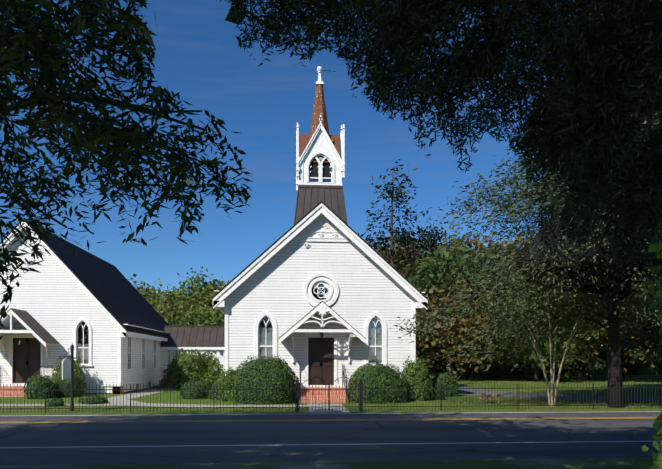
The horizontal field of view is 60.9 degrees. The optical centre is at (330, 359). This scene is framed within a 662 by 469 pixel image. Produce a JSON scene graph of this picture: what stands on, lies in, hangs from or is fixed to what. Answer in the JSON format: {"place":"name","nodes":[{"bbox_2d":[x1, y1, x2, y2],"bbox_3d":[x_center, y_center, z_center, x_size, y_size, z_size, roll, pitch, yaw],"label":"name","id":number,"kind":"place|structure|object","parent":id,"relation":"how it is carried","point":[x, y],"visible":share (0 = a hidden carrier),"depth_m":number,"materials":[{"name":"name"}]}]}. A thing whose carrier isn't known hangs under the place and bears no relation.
{"place":"outdoors","nodes":[
{"label":"outdoors","id":0,"kind":"place"},
{"bbox_2d":[0,0,601,345],"label":"sky","id":1,"kind":"structure","parent":0,"point":[199,56],"materials":[{"name":"blue"}]},
{"bbox_2d":[0,375,661,468],"bbox_3d":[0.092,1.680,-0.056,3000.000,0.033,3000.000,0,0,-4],"label":"ground","id":2,"kind":"structure","parent":0,"point":[475,435],"depth_m":12.81,"materials":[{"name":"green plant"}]},
{"bbox_2d":[23,374,57,398],"bbox_3d":[-12.589,1.191,24.357,1.341,1.078,1.266,0,0,-4],"label":"bush","id":3,"kind":"object","parent":2,"relation":"on","point":[39,380],"visible":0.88,"depth_m":23.99,"materials":[{"name":"green plant"}]},
{"bbox_2d":[44,398,64,406],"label":"bush","id":4,"kind":"object","parent":2,"relation":"on","point":[60,402],"visible":0.85,"depth_m":20.12,"materials":[{"name":"green plant"}]},
{"bbox_2d":[61,343,73,410],"bbox_3d":[-8.440,0.572,18.018,0.130,2.250,0.912,0,0,-4],"label":"church sign","id":5,"kind":"object","parent":2,"relation":"on","point":[67,368],"visible":1,"depth_m":18.23,"materials":[{"name":"white metal"}]},
{"bbox_2d":[51,350,86,392],"bbox_3d":[-12.369,0.659,26.337,1.588,2.151,1.235,0,0,-4],"label":"bush","id":6,"kind":"object","parent":2,"relation":"on","point":[78,370],"visible":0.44,"depth_m":26.21,"materials":[{"name":"green plant"}]},
{"bbox_2d":[54,373,84,397],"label":"bush","id":7,"kind":"object","parent":2,"relation":"on","point":[60,382],"visible":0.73,"depth_m":24.88,"materials":[{"name":"green plant"}]},
{"bbox_2d":[0,218,175,396],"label":"parish hall","id":8,"kind":"structure","parent":2,"relation":"on","point":[107,320],"depth_m":27.18,"materials":[{"name":"white wood"}]},
{"bbox_2d":[77,394,107,404],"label":"bush","id":9,"kind":"object","parent":2,"relation":"on","point":[92,400],"visible":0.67,"depth_m":21.09,"materials":[{"name":"green plant"}]},
{"bbox_2d":[0,0,252,339],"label":"pecan tree","id":10,"kind":"object","parent":2,"relation":"on","point":[51,63],"visible":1,"depth_m":4.80,"materials":[{"name":"green plant"}]},
{"bbox_2d":[128,274,149,293],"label":"tree","id":11,"kind":"object","parent":2,"relation":"on","point":[137,287],"depth_m":66.79,"materials":[{"name":"green plant"}]},
{"bbox_2d":[0,0,295,83],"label":"tree","id":12,"kind":"object","parent":2,"relation":"on","point":[230,17],"visible":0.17,"depth_m":7.76,"materials":[{"name":"green plant"}]},
{"bbox_2d":[132,278,195,321],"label":"tree","id":13,"kind":"object","parent":2,"relation":"on","point":[150,294],"visible":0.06,"depth_m":61.16,"materials":[{"name":"green plant"}]},
{"bbox_2d":[135,284,194,353],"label":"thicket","id":14,"kind":"object","parent":2,"relation":"on","point":[167,317],"visible":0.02,"depth_m":52.31,"materials":[{"name":"green plant"}]},
{"bbox_2d":[160,348,223,388],"bbox_3d":[-8.083,0.551,32.696,3.662,2.412,3.236,0,0,-4],"label":"bush","id":15,"kind":"object","parent":2,"relation":"on","point":[185,367],"visible":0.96,"depth_m":32.08,"materials":[{"name":"green plant"}]},
{"bbox_2d":[160,326,224,358],"bbox_3d":[-8.081,-0.246,36.979,5.544,3.885,2.800,0,0,-4],"label":"breezeway","id":16,"kind":"object","parent":2,"relation":"on","point":[207,338],"visible":0.52,"depth_m":36.15,"materials":[{"name":"metal"}]},
{"bbox_2d":[157,266,228,312],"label":"tree","id":17,"kind":"object","parent":2,"relation":"on","point":[194,283],"visible":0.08,"depth_m":68.87,"materials":[{"name":"green plant"}]},
{"bbox_2d":[178,379,209,398],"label":"bush","id":18,"kind":"object","parent":2,"relation":"on","point":[195,394],"visible":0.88,"depth_m":23.92,"materials":[{"name":"green plant"}]},
{"bbox_2d":[168,280,225,321],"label":"tree","id":19,"kind":"object","parent":2,"relation":"on","point":[206,298],"visible":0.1,"depth_m":62.28,"materials":[{"name":"green plant"}]},
{"bbox_2d":[170,297,224,356],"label":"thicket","id":20,"kind":"object","parent":2,"relation":"on","point":[207,318],"visible":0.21,"depth_m":53.39,"materials":[{"name":"green plant"}]},
{"bbox_2d":[181,350,224,375],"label":"wall","id":21,"kind":"structure","parent":2,"relation":"on","point":[220,355],"depth_m":51.37,"materials":[{"name":"white wood"}]},
{"bbox_2d":[209,381,221,399],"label":"bush","id":22,"kind":"object","parent":2,"relation":"on","point":[215,383],"visible":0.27,"depth_m":23.42,"materials":[{"name":"green plant"}]},
{"bbox_2d":[216,367,240,401],"bbox_3d":[-4.074,1.021,22.945,1.226,1.424,1.196,0,0,-4],"label":"bush","id":23,"kind":"object","parent":2,"relation":"on","point":[227,379],"visible":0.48,"depth_m":22.62,"materials":[{"name":"green plant"}]},
{"bbox_2d":[231,354,301,404],"bbox_3d":[-2.506,0.767,22.054,2.753,1.926,2.492,0,0,-4],"label":"bush","id":24,"kind":"object","parent":2,"relation":"on","point":[262,372],"visible":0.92,"depth_m":21.27,"materials":[{"name":"green plant"}]},
{"bbox_2d":[212,66,427,402],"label":"church","id":25,"kind":"structure","parent":2,"relation":"on","point":[321,288],"depth_m":23.55,"materials":[{"name":"white wood"}]},
{"bbox_2d":[0,377,661,412],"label":"fence","id":26,"kind":"object","parent":2,"relation":"on","point":[360,406],"visible":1,"depth_m":18.34,"materials":[{"name":"black metal"}]},
{"bbox_2d":[345,362,406,403],"bbox_3d":[1.789,0.916,22.319,2.536,1.631,2.270,0,0,-4],"label":"bush","id":27,"kind":"object","parent":2,"relation":"on","point":[371,375],"visible":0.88,"depth_m":21.61,"materials":[{"name":"green plant"}]},
{"bbox_2d":[358,159,436,279],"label":"tree","id":28,"kind":"object","parent":2,"relation":"on","point":[403,239],"visible":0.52,"depth_m":50.09,"materials":[{"name":"green plant"}]},
{"bbox_2d":[371,225,450,278],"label":"tree","id":29,"kind":"object","parent":2,"relation":"on","point":[402,252],"visible":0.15,"depth_m":59.09,"materials":[{"name":"green plant"}]},
{"bbox_2d":[402,352,433,400],"bbox_3d":[3.544,0.723,23.162,1.429,2.044,1.220,0,0,-4],"label":"bush","id":30,"kind":"object","parent":2,"relation":"on","point":[417,372],"visible":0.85,"depth_m":22.77,"materials":[{"name":"green plant"}]},
{"bbox_2d":[401,221,463,374],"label":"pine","id":31,"kind":"object","parent":2,"relation":"on","point":[433,369],"visible":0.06,"depth_m":58.58,"materials":[{"name":"green plant"}]},
{"bbox_2d":[429,385,444,399],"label":"bush","id":32,"kind":"object","parent":2,"relation":"on","point":[433,391],"visible":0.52,"depth_m":23.27,"materials":[{"name":"green plant"}]},
{"bbox_2d":[431,372,458,396],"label":"bush","id":33,"kind":"object","parent":2,"relation":"on","point":[447,381],"visible":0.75,"depth_m":25.34,"materials":[{"name":"green plant"}]},
{"bbox_2d":[406,269,516,380],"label":"tree","id":34,"kind":"object","parent":2,"relation":"on","point":[445,339],"visible":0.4,"depth_m":42.34,"materials":[{"name":"green plant"}]},
{"bbox_2d":[401,236,526,379],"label":"tree","id":35,"kind":"object","parent":2,"relation":"on","point":[429,275],"visible":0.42,"depth_m":44.54,"materials":[{"name":"green plant"}]},
{"bbox_2d":[420,226,510,257],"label":"tree","id":36,"kind":"object","parent":2,"relation":"on","point":[454,235],"visible":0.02,"depth_m":67.60,"materials":[{"name":"green plant"}]},
{"bbox_2d":[419,294,516,377],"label":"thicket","id":37,"kind":"object","parent":2,"relation":"on","point":[486,362],"visible":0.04,"depth_m":50.74,"materials":[{"name":"green plant"}]},
{"bbox_2d":[416,228,533,376],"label":"tree","id":38,"kind":"object","parent":2,"relation":"on","point":[495,368],"depth_m":51.60,"materials":[{"name":"green plant"}]},
{"bbox_2d":[479,393,506,402],"bbox_3d":[6.287,1.521,21.924,1.112,0.352,0.360,0,0,-12],"label":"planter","id":39,"kind":"object","parent":2,"relation":"on","point":[482,398],"visible":0.94,"depth_m":21.80,"materials":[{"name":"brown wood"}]},
{"bbox_2d":[390,0,661,407],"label":"tree","id":40,"kind":"object","parent":2,"relation":"on","point":[571,265],"visible":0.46,"depth_m":19.21,"materials":[{"name":"green plant"}]},
{"bbox_2d":[417,339,661,374],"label":"hedge","id":41,"kind":"object","parent":2,"relation":"on","point":[641,369],"visible":0.04,"depth_m":59.50,"materials":[{"name":"green plant"}]},
{"bbox_2d":[461,252,624,382],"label":"tree","id":42,"kind":"object","parent":2,"relation":"on","point":[535,368],"visible":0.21,"depth_m":41.04,"materials":[{"name":"green plant"}]},
{"bbox_2d":[519,230,580,375],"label":"tree","id":43,"kind":"object","parent":2,"relation":"on","point":[576,369],"depth_m":57.50,"materials":[{"name":"green plant"}]},
{"bbox_2d":[488,273,615,406],"bbox_3d":[7.858,-0.730,20.218,4.929,4.864,4.322,0,0,-23],"label":"crape myrtle","id":44,"kind":"object","parent":2,"relation":"on","point":[552,398],"visible":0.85,"depth_m":20.15,"materials":[{"name":"green plant"}]},
{"bbox_2d":[512,290,605,377],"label":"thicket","id":45,"kind":"object","parent":2,"relation":"on","point":[541,372],"depth_m":50.16,"materials":[{"name":"green plant"}]},
{"bbox_2d":[519,252,603,379],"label":"tree","id":46,"kind":"object","parent":2,"relation":"on","point":[592,372],"depth_m":45.21,"materials":[{"name":"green plant"}]},
{"bbox_2d":[555,293,659,373],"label":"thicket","id":47,"kind":"object","parent":2,"relation":"on","point":[597,343],"visible":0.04,"depth_m":40.89,"materials":[{"name":"green plant"}]},
{"bbox_2d":[578,334,637,377],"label":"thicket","id":48,"kind":"object","parent":2,"relation":"on","point":[604,355],"depth_m":48.75,"materials":[{"name":"green plant"}]},
{"bbox_2d":[595,291,661,365],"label":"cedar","id":49,"kind":"object","parent":2,"relation":"on","point":[642,339],"visible":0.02,"depth_m":25.09,"materials":[{"name":"green plant"}]},
{"bbox_2d":[628,322,661,366],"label":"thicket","id":50,"kind":"object","parent":2,"relation":"on","point":[653,358],"depth_m":41.95,"materials":[{"name":"green plant"}]},
{"bbox_2d":[641,219,661,468],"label":"vine post","id":51,"kind":"object","parent":2,"relation":"on","point":[656,463],"visible":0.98,"depth_m":5.26,"materials":[{"name":"green plant"}]},
{"bbox_2d":[220,0,661,273],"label":"tree","id":52,"kind":"object","parent":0,"point":[584,103],"depth_m":5.52,"materials":[{"name":"green plant"}]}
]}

